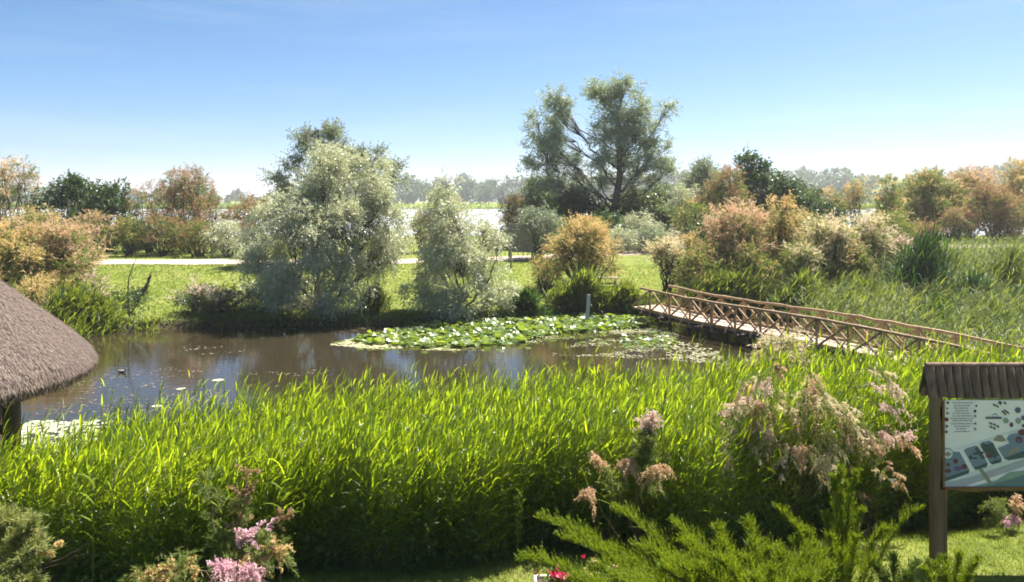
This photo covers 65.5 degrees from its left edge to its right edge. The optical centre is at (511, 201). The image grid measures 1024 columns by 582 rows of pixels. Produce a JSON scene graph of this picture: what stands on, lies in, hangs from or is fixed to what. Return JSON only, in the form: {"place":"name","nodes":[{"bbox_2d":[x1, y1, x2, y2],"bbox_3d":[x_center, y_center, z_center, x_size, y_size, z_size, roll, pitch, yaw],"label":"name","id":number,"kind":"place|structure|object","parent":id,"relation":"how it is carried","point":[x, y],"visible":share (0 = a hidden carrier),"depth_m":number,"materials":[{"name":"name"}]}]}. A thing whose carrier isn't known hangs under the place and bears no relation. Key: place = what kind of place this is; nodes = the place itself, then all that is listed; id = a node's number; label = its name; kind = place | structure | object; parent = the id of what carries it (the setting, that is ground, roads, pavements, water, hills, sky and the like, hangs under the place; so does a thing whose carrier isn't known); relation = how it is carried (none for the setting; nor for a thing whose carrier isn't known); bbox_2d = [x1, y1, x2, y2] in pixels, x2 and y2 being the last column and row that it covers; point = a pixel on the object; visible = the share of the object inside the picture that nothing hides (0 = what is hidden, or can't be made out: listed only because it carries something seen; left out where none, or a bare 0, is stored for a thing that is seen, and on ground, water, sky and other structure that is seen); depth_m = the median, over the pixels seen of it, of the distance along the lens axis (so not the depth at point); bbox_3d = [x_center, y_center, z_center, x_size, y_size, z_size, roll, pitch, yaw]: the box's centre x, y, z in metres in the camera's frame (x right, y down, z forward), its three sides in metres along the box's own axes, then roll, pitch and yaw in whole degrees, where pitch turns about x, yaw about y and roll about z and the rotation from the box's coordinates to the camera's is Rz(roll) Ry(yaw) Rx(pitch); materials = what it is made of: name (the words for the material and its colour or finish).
{"place":"outdoors","nodes":[
{"label":"outdoors","id":0,"kind":"place"},
{"bbox_2d":[21,316,849,478],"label":"pond water","id":1,"kind":"structure","parent":0,"point":[298,350],"depth_m":27.05,"materials":[{"name":"black liquid"}]},
{"bbox_2d":[21,420,112,452],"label":"pale pondweed","id":2,"kind":"object","parent":1,"relation":"on","point":[46,426],"visible":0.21,"depth_m":18.96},
{"bbox_2d":[333,311,678,352],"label":"lily pads","id":3,"kind":"object","parent":1,"relation":"on","point":[482,330],"visible":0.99,"depth_m":32.46,"materials":[{"name":"green plant"}]},
{"bbox_2d":[331,328,728,364],"bbox_3d":[0.277,5.384,30.089,14.322,0.032,8.024,0,0,0],"label":"pondweed","id":4,"kind":"object","parent":1,"relation":"on","point":[387,344],"visible":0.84,"depth_m":29.60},
{"bbox_2d":[0,0,1023,201],"label":"sky","id":5,"kind":"structure","parent":0,"point":[107,90],"materials":[{"name":"blue"}]},
{"bbox_2d":[1,209,1023,235],"bbox_3d":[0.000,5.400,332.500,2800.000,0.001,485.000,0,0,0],"label":"river water","id":6,"kind":"structure","parent":0,"point":[490,213],"depth_m":287.40,"materials":[{"name":"grey liquid"}]},
{"bbox_2d":[4,203,1022,208],"bbox_3d":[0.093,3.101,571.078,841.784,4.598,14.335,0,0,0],"label":"reeds","id":7,"kind":"object","parent":6,"relation":"on","point":[483,206],"visible":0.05,"depth_m":567.12,"materials":[{"name":"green plant"}]},
{"bbox_2d":[2,179,1023,581],"bbox_3d":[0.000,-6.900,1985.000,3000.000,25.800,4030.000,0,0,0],"label":"ground","id":8,"kind":"structure","parent":0,"point":[328,321],"depth_m":34.70,"materials":[{"name":"plant"}]},
{"bbox_2d":[0,152,47,234],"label":"tamarisk","id":9,"kind":"object","parent":8,"relation":"on","point":[11,192],"visible":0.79,"depth_m":58.09,"materials":[{"name":"beige plant"}]},
{"bbox_2d":[4,204,64,233],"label":"tamarisk","id":10,"kind":"object","parent":8,"relation":"on","point":[33,213],"visible":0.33,"depth_m":54.62,"materials":[{"name":"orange plant"}]},
{"bbox_2d":[0,215,70,291],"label":"tamarisk","id":11,"kind":"object","parent":8,"relation":"on","point":[12,240],"visible":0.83,"depth_m":36.72,"materials":[{"name":"orange plant"}]},
{"bbox_2d":[0,499,91,581],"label":"tamarisk","id":12,"kind":"object","parent":8,"relation":"on","point":[31,541],"visible":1,"depth_m":6.38,"materials":[{"name":"green plant"}]},
{"bbox_2d":[0,280,98,498],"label":"thatched shelter","id":13,"kind":"object","parent":8,"relation":"on","point":[42,352],"visible":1,"depth_m":10.36,"materials":[{"name":"plant"}]},
{"bbox_2d":[11,270,87,309],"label":"tamarisk","id":14,"kind":"object","parent":8,"relation":"on","point":[34,291],"visible":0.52,"depth_m":33.82,"materials":[{"name":"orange plant"}]},
{"bbox_2d":[2,213,116,290],"bbox_3d":[-22.555,2.682,38.612,6.720,4.282,5.595,0,0,0],"label":"tamarisk","id":15,"kind":"object","parent":8,"relation":"on","point":[62,239],"visible":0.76,"depth_m":38.00,"materials":[{"name":"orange plant"}]},
{"bbox_2d":[24,168,99,245],"bbox_3d":[-32.812,0.673,59.331,5.452,6.277,4.098,0,0,0],"label":"broadleaf tree","id":16,"kind":"object","parent":8,"relation":"on","point":[68,191],"visible":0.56,"depth_m":58.54,"materials":[{"name":"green plant"}]},
{"bbox_2d":[42,273,128,338],"bbox_3d":[-18.102,4.413,32.567,4.364,3.016,4.245,0,0,0],"label":"reed clump","id":17,"kind":"object","parent":8,"relation":"on","point":[71,303],"visible":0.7,"depth_m":32.35,"materials":[{"name":"green plant"}]},
{"bbox_2d":[72,208,119,255],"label":"tamarisk","id":18,"kind":"object","parent":8,"relation":"on","point":[94,220],"visible":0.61,"depth_m":53.98,"materials":[{"name":"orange plant"}]},
{"bbox_2d":[65,176,137,252],"bbox_3d":[-29.784,0.946,57.942,4.959,5.750,4.616,0,0,-20],"label":"broadleaf tree","id":19,"kind":"object","parent":8,"relation":"on","point":[103,197],"visible":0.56,"depth_m":57.28,"materials":[{"name":"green plant"}]},
{"bbox_2d":[75,291,127,333],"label":"reed clump","id":20,"kind":"object","parent":8,"relation":"on","point":[106,307],"visible":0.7,"depth_m":32.85,"materials":[{"name":"green plant"}]},
{"bbox_2d":[104,212,153,255],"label":"tamarisk","id":21,"kind":"object","parent":8,"relation":"on","point":[127,227],"visible":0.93,"depth_m":53.70,"materials":[{"name":"green plant"}]},
{"bbox_2d":[110,260,162,318],"bbox_3d":[-16.449,3.726,34.206,2.402,2.555,2.031,0,0,29],"label":"leafy sapling","id":22,"kind":"object","parent":8,"relation":"on","point":[132,298],"visible":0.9,"depth_m":34.16,"materials":[{"name":"green plant"}]},
{"bbox_2d":[121,178,169,252],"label":"tamarisk","id":23,"kind":"object","parent":8,"relation":"on","point":[136,209],"visible":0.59,"depth_m":57.84,"materials":[{"name":"orange plant"}]},
{"bbox_2d":[130,208,192,256],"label":"tamarisk","id":24,"kind":"object","parent":8,"relation":"on","point":[154,239],"visible":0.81,"depth_m":53.81,"materials":[{"name":"green plant"}]},
{"bbox_2d":[144,162,222,253],"bbox_3d":[-23.138,0.464,57.434,5.344,6.738,6.395,0,0,0],"label":"tamarisk","id":25,"kind":"object","parent":8,"relation":"on","point":[174,198],"visible":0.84,"depth_m":56.36,"materials":[{"name":"orange plant"}]},
{"bbox_2d":[165,215,218,256],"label":"tamarisk","id":26,"kind":"object","parent":8,"relation":"on","point":[191,234],"visible":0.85,"depth_m":53.06,"materials":[{"name":"green plant"}]},
{"bbox_2d":[118,463,298,581],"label":"flowering shrub","id":27,"kind":"object","parent":8,"relation":"on","point":[245,563],"visible":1,"depth_m":7.20,"materials":[{"name":"plant"}]},
{"bbox_2d":[186,183,230,251],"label":"tamarisk","id":28,"kind":"object","parent":8,"relation":"on","point":[214,203],"visible":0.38,"depth_m":57.76,"materials":[{"name":"orange plant"}]},
{"bbox_2d":[162,280,263,323],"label":"tamarisk","id":29,"kind":"object","parent":8,"relation":"on","point":[208,300],"visible":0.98,"depth_m":34.73,"materials":[{"name":"green plant"}]},
{"bbox_2d":[196,217,246,257],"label":"oleaster shrub","id":30,"kind":"object","parent":8,"relation":"on","point":[226,231],"visible":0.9,"depth_m":52.81,"materials":[{"name":"green plant"}]},
{"bbox_2d":[212,190,276,249],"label":"tamarisk","id":31,"kind":"object","parent":8,"relation":"on","point":[235,216],"visible":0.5,"depth_m":55.68,"materials":[{"name":"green plant"}]},
{"bbox_2d":[225,224,275,255],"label":"oleaster shrub","id":32,"kind":"object","parent":8,"relation":"on","point":[247,235],"visible":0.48,"depth_m":51.63,"materials":[{"name":"green plant"}]},
{"bbox_2d":[224,137,415,323],"bbox_3d":[-8.854,1.377,35.697,8.932,8.798,5.774,0,0,0],"label":"silver willow","id":33,"kind":"object","parent":8,"relation":"on","point":[308,222],"visible":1,"depth_m":35.27,"materials":[{"name":"green plant"}]},
{"bbox_2d":[256,116,414,257],"bbox_3d":[-10.560,-0.886,49.017,9.626,8.680,5.121,0,0,0],"label":"willow tree","id":34,"kind":"object","parent":8,"relation":"on","point":[332,132],"visible":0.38,"depth_m":47.70,"materials":[{"name":"green plant"}]},
{"bbox_2d":[349,279,395,314],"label":"reed clump","id":35,"kind":"object","parent":8,"relation":"on","point":[374,304],"visible":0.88,"depth_m":35.41,"materials":[{"name":"green plant"}]},
{"bbox_2d":[89,303,682,332],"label":"shore grass","id":36,"kind":"structure","parent":8,"relation":"on","point":[295,315],"depth_m":34.68,"materials":[{"name":"green plant"}]},
{"bbox_2d":[2,259,775,320],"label":"bank grass","id":37,"kind":"structure","parent":8,"relation":"on","point":[235,277],"depth_m":42.16,"materials":[{"name":"plant"}]},
{"bbox_2d":[392,166,524,323],"bbox_3d":[-2.291,2.113,35.900,6.316,7.496,4.493,0,0,0],"label":"silver willow","id":38,"kind":"object","parent":8,"relation":"on","point":[449,252],"visible":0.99,"depth_m":35.68,"materials":[{"name":"green plant"}]},
{"bbox_2d":[492,191,528,246],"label":"tamarisk","id":39,"kind":"object","parent":8,"relation":"on","point":[513,214],"visible":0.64,"depth_m":61.83,"materials":[{"name":"green plant"}]},
{"bbox_2d":[0,322,1023,581],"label":"reeds","id":40,"kind":"object","parent":8,"relation":"on","point":[456,454],"visible":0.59,"depth_m":9.31,"materials":[{"name":"green plant"}]},
{"bbox_2d":[0,453,1023,581],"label":"undergrowth","id":41,"kind":"object","parent":8,"relation":"on","point":[547,547],"visible":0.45,"depth_m":9.02,"materials":[{"name":"green plant"}]},
{"bbox_2d":[508,223,532,259],"bbox_3d":[0.541,2.618,50.060,1.550,2.561,0.170,0,0,0],"label":"notice board","id":42,"kind":"object","parent":8,"relation":"on","point":[524,241],"visible":0.84,"depth_m":49.98,"materials":[{"name":"grey wood"}]},
{"bbox_2d":[495,285,555,317],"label":"reed clump","id":43,"kind":"object","parent":8,"relation":"on","point":[527,301],"visible":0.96,"depth_m":36.48,"materials":[{"name":"green plant"}]},
{"bbox_2d":[512,173,561,222],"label":"broadleaf shrub","id":44,"kind":"object","parent":8,"relation":"on","point":[538,200],"visible":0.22,"depth_m":69.26,"materials":[{"name":"green plant"}]},
{"bbox_2d":[56,507,1023,581],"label":"lawn grass","id":45,"kind":"structure","parent":8,"relation":"on","point":[951,531],"depth_m":9.08,"materials":[{"name":"plant"}]},
{"bbox_2d":[511,196,570,259],"bbox_3d":[1.982,1.894,50.976,4.363,4.526,4.487,0,0,0],"label":"oleaster shrub","id":46,"kind":"object","parent":8,"relation":"on","point":[547,227],"visible":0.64,"depth_m":50.31,"materials":[{"name":"green plant"}]},
{"bbox_2d":[523,251,568,293],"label":"tamarisk","id":47,"kind":"object","parent":8,"relation":"on","point":[543,278],"visible":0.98,"depth_m":40.73,"materials":[{"name":"green plant"}]},
{"bbox_2d":[83,233,1022,258],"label":"verge grass","id":48,"kind":"structure","parent":8,"relation":"on","point":[179,252],"depth_m":55.86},
{"bbox_2d":[538,184,609,235],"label":"broadleaf shrub","id":49,"kind":"object","parent":8,"relation":"on","point":[567,202],"visible":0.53,"depth_m":65.55,"materials":[{"name":"green plant"}]},
{"bbox_2d":[536,265,627,314],"bbox_3d":[3.189,4.180,37.352,4.934,2.507,2.110,0,0,0],"label":"reed clump","id":50,"kind":"object","parent":8,"relation":"on","point":[574,291],"visible":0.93,"depth_m":37.17,"materials":[{"name":"green plant"}]},
{"bbox_2d":[539,209,626,283],"bbox_3d":[3.661,2.567,41.878,4.706,4.393,4.639,0,0,0],"label":"tamarisk","id":51,"kind":"object","parent":8,"relation":"on","point":[587,243],"visible":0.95,"depth_m":41.41,"materials":[{"name":"orange plant"}]},
{"bbox_2d":[514,65,684,214],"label":"willow tree","id":52,"kind":"object","parent":8,"relation":"on","point":[628,130],"visible":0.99,"depth_m":65.71,"materials":[{"name":"green plant"}]},
{"bbox_2d":[573,407,675,555],"bbox_3d":[1.190,3.199,8.852,1.136,1.740,0.710,0,0,-7],"label":"tamarisk","id":53,"kind":"object","parent":8,"relation":"on","point":[653,471],"visible":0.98,"depth_m":8.85,"materials":[{"name":"pink plant"}]},
{"bbox_2d":[594,278,659,314],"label":"reed clump","id":54,"kind":"object","parent":8,"relation":"on","point":[631,295],"visible":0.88,"depth_m":37.40,"materials":[{"name":"green plant"}]},
{"bbox_2d":[606,224,647,253],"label":"oleaster shrub","id":55,"kind":"object","parent":8,"relation":"on","point":[628,234],"visible":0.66,"depth_m":56.64,"materials":[{"name":"green plant"}]},
{"bbox_2d":[602,186,674,229],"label":"broadleaf shrub","id":56,"kind":"object","parent":8,"relation":"on","point":[636,205],"visible":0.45,"depth_m":67.15,"materials":[{"name":"green plant"}]},
{"bbox_2d":[612,207,673,250],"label":"oleaster shrub","id":57,"kind":"object","parent":8,"relation":"on","point":[644,222],"visible":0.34,"depth_m":59.67,"materials":[{"name":"green plant"}]},
{"bbox_2d":[622,222,687,252],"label":"oleaster shrub","id":58,"kind":"object","parent":8,"relation":"on","point":[651,233],"visible":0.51,"depth_m":56.48,"materials":[{"name":"green plant"}]},
{"bbox_2d":[638,228,690,294],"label":"tamarisk","id":59,"kind":"object","parent":8,"relation":"on","point":[664,251],"visible":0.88,"depth_m":40.83,"materials":[{"name":"beige plant"}]},
{"bbox_2d":[639,203,689,238],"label":"broadleaf shrub","id":60,"kind":"object","parent":8,"relation":"on","point":[662,215],"visible":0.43,"depth_m":63.34,"materials":[{"name":"green plant"}]},
{"bbox_2d":[513,500,843,581],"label":"juniper","id":61,"kind":"object","parent":8,"relation":"on","point":[770,567],"visible":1,"depth_m":6.69,"materials":[{"name":"green plant"}]},
{"bbox_2d":[657,177,701,242],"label":"oleaster shrub","id":62,"kind":"object","parent":8,"relation":"on","point":[680,190],"visible":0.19,"depth_m":65.52,"materials":[{"name":"green plant"}]},
{"bbox_2d":[667,196,718,244],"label":"tamarisk","id":63,"kind":"object","parent":8,"relation":"on","point":[685,213],"visible":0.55,"depth_m":59.84,"materials":[{"name":"green plant"}]},
{"bbox_2d":[664,153,729,218],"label":"willow tree","id":64,"kind":"object","parent":8,"relation":"on","point":[701,170],"visible":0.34,"depth_m":75.19,"materials":[{"name":"green plant"}]},
{"bbox_2d":[667,241,730,301],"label":"tamarisk","id":65,"kind":"object","parent":8,"relation":"on","point":[685,266],"visible":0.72,"depth_m":38.65,"materials":[{"name":"green plant"}]},
{"bbox_2d":[660,260,784,318],"bbox_3d":[10.309,4.234,37.461,6.934,3.039,2.317,0,0,0],"label":"reed clump","id":66,"kind":"object","parent":8,"relation":"on","point":[733,277],"visible":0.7,"depth_m":37.37,"materials":[{"name":"green plant"}]},
{"bbox_2d":[688,163,764,228],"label":"tamarisk","id":67,"kind":"object","parent":8,"relation":"on","point":[728,173],"visible":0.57,"depth_m":62.87,"materials":[{"name":"orange plant"}]},
{"bbox_2d":[694,196,784,276],"bbox_3d":[11.572,2.503,40.760,4.848,5.721,4.147,0,0,0],"label":"tamarisk","id":68,"kind":"object","parent":8,"relation":"on","point":[725,229],"visible":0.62,"depth_m":40.08,"materials":[{"name":"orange plant"}]},
{"bbox_2d":[720,236,788,296],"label":"tamarisk","id":69,"kind":"object","parent":8,"relation":"on","point":[759,262],"visible":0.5,"depth_m":38.48,"materials":[{"name":"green plant"}]},
{"bbox_2d":[730,143,786,238],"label":"broadleaf tree","id":70,"kind":"object","parent":8,"relation":"on","point":[756,176],"visible":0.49,"depth_m":69.44,"materials":[{"name":"green plant"}]},
{"bbox_2d":[736,189,816,290],"bbox_3d":[13.874,2.142,41.453,4.536,5.583,3.685,0,0,0],"label":"tamarisk","id":71,"kind":"object","parent":8,"relation":"on","point":[783,224],"visible":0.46,"depth_m":40.98,"materials":[{"name":"orange plant"}]},
{"bbox_2d":[742,323,826,379],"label":"tamarisk","id":72,"kind":"object","parent":8,"relation":"on","point":[776,340],"visible":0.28,"depth_m":13.78,"materials":[{"name":"beige plant"}]},
{"bbox_2d":[755,173,821,231],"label":"broadleaf tree","id":73,"kind":"object","parent":8,"relation":"on","point":[782,190],"visible":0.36,"depth_m":67.22,"materials":[{"name":"green plant"}]},
{"bbox_2d":[746,266,838,321],"bbox_3d":[12.878,4.399,36.399,5.053,3.046,2.332,0,0,0],"label":"reed clump","id":74,"kind":"object","parent":8,"relation":"on","point":[795,286],"visible":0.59,"depth_m":36.35,"materials":[{"name":"green plant"}]},
{"bbox_2d":[765,234,837,291],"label":"tamarisk","id":75,"kind":"object","parent":8,"relation":"on","point":[799,259],"visible":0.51,"depth_m":38.25,"materials":[{"name":"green plant"}]},
{"bbox_2d":[692,362,921,536],"bbox_3d":[3.576,3.132,9.681,2.996,2.384,1.326,0,0,0],"label":"tamarisk","id":76,"kind":"object","parent":8,"relation":"on","point":[825,457],"visible":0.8,"depth_m":9.59,"materials":[{"name":"pink plant"}]},
{"bbox_2d":[786,192,849,223],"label":"broadleaf shrub","id":77,"kind":"object","parent":8,"relation":"on","point":[818,208],"visible":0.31,"depth_m":65.76,"materials":[{"name":"green plant"}]},
{"bbox_2d":[631,285,1022,367],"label":"footbridge","id":78,"kind":"object","parent":8,"relation":"on","point":[745,326],"visible":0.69,"depth_m":29.21,"materials":[{"name":"brown wood"}]},
{"bbox_2d":[781,209,873,289],"bbox_3d":[15.762,2.715,40.269,4.158,4.704,4.900,0,0,0],"label":"tamarisk","id":79,"kind":"object","parent":8,"relation":"on","point":[836,237],"visible":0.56,"depth_m":39.36,"materials":[{"name":"beige plant"}]},
{"bbox_2d":[667,232,1023,358],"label":"marsh reeds","id":80,"kind":"object","parent":8,"relation":"on","point":[895,308],"visible":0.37,"depth_m":32.22,"materials":[{"name":"green plant"}]},
{"bbox_2d":[810,286,880,327],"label":"reed clump","id":81,"kind":"object","parent":8,"relation":"on","point":[849,293],"visible":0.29,"depth_m":33.33,"materials":[{"name":"green plant"}]},
{"bbox_2d":[772,461,925,581],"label":"juniper","id":82,"kind":"object","parent":8,"relation":"on","point":[843,572],"visible":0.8,"depth_m":7.27,"materials":[{"name":"green plant"}]},
{"bbox_2d":[825,175,876,229],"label":"tamarisk","id":83,"kind":"object","parent":8,"relation":"on","point":[856,200],"visible":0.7,"depth_m":77.55,"materials":[{"name":"green plant"}]},
{"bbox_2d":[830,237,885,290],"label":"tamarisk","id":84,"kind":"object","parent":8,"relation":"on","point":[853,264],"visible":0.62,"depth_m":38.43,"materials":[{"name":"green plant"}]},
{"bbox_2d":[818,272,921,319],"bbox_3d":[15.833,4.170,36.162,4.969,2.244,4.880,0,0,0],"label":"reed clump","id":85,"kind":"object","parent":8,"relation":"on","point":[855,285],"visible":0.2,"depth_m":35.67,"materials":[{"name":"green plant"}]},
{"bbox_2d":[844,208,901,276],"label":"tamarisk","id":86,"kind":"object","parent":8,"relation":"on","point":[877,239],"visible":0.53,"depth_m":39.99,"materials":[{"name":"beige plant"}]},
{"bbox_2d":[859,172,915,228],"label":"tamarisk","id":87,"kind":"object","parent":8,"relation":"on","point":[886,198],"visible":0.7,"depth_m":71.88,"materials":[{"name":"green plant"}]},
{"bbox_2d":[855,205,923,248],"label":"tamarisk","id":88,"kind":"object","parent":8,"relation":"on","point":[907,229],"visible":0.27,"depth_m":57.20,"materials":[{"name":"green plant"}]},
{"bbox_2d":[870,548,923,581],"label":"juniper","id":89,"kind":"object","parent":8,"relation":"on","point":[907,575],"visible":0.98,"depth_m":7.16,"materials":[{"name":"green plant"}]},
{"bbox_2d":[870,218,969,310],"bbox_3d":[18.737,2.935,36.961,4.773,4.635,5.207,0,0,0],"label":"reed clump","id":90,"kind":"object","parent":8,"relation":"on","point":[922,258],"visible":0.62,"depth_m":36.59,"materials":[{"name":"green plant"}]},
{"bbox_2d":[887,162,966,236],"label":"tamarisk","id":91,"kind":"object","parent":8,"relation":"on","point":[927,183],"visible":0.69,"depth_m":75.07,"materials":[{"name":"green plant"}]},
{"bbox_2d":[900,290,965,329],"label":"reed clump","id":92,"kind":"object","parent":8,"relation":"on","point":[937,298],"visible":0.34,"depth_m":31.78,"materials":[{"name":"green plant"}]},
{"bbox_2d":[912,174,985,240],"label":"tamarisk","id":93,"kind":"object","parent":8,"relation":"on","point":[958,197],"visible":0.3,"depth_m":75.32,"materials":[{"name":"green plant"}]},
{"bbox_2d":[918,549,984,581],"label":"juniper","id":94,"kind":"object","parent":8,"relation":"on","point":[967,571],"visible":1,"depth_m":7.41,"materials":[{"name":"green plant"}]},
{"bbox_2d":[937,203,980,242],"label":"tamarisk","id":95,"kind":"object","parent":8,"relation":"on","point":[955,217],"visible":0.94,"depth_m":70.64,"materials":[{"name":"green plant"}]},
{"bbox_2d":[921,158,1012,238],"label":"tamarisk","id":96,"kind":"object","parent":8,"relation":"on","point":[966,177],"visible":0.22,"depth_m":78.09,"materials":[{"name":"orange plant"}]},
{"bbox_2d":[934,266,1006,313],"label":"reed clump","id":97,"kind":"object","parent":8,"relation":"on","point":[977,276],"visible":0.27,"depth_m":35.78,"materials":[{"name":"green plant"}]},
{"bbox_2d":[919,362,1023,559],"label":"information board","id":98,"kind":"object","parent":8,"relation":"on","point":[976,445],"visible":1,"depth_m":8.96,"materials":[{"name":"brown wood"}]},
{"bbox_2d":[952,296,1023,339],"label":"reed clump","id":99,"kind":"object","parent":8,"relation":"on","point":[988,305],"visible":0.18,"depth_m":30.81,"materials":[{"name":"green plant"}]},
{"bbox_2d":[956,178,1023,242],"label":"tamarisk","id":100,"kind":"object","parent":8,"relation":"on","point":[1001,204],"visible":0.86,"depth_m":71.33,"materials":[{"name":"orange plant"}]},
{"bbox_2d":[962,240,1023,294],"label":"reed clump","id":101,"kind":"object","parent":8,"relation":"on","point":[1011,265],"visible":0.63,"depth_m":40.75,"materials":[{"name":"green plant"}]},
{"bbox_2d":[977,493,1023,530],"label":"tamarisk","id":102,"kind":"object","parent":8,"relation":"on","point":[1008,519],"visible":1,"depth_m":9.89,"materials":[{"name":"green plant"}]},
{"bbox_2d":[985,155,1023,238],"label":"tamarisk","id":103,"kind":"object","parent":8,"relation":"on","point":[1019,181],"visible":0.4,"depth_m":78.57,"materials":[{"name":"orange plant"}]},
{"bbox_2d":[65,245,1016,264],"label":"path","id":104,"kind":"structure","parent":0,"point":[191,261],"depth_m":49.26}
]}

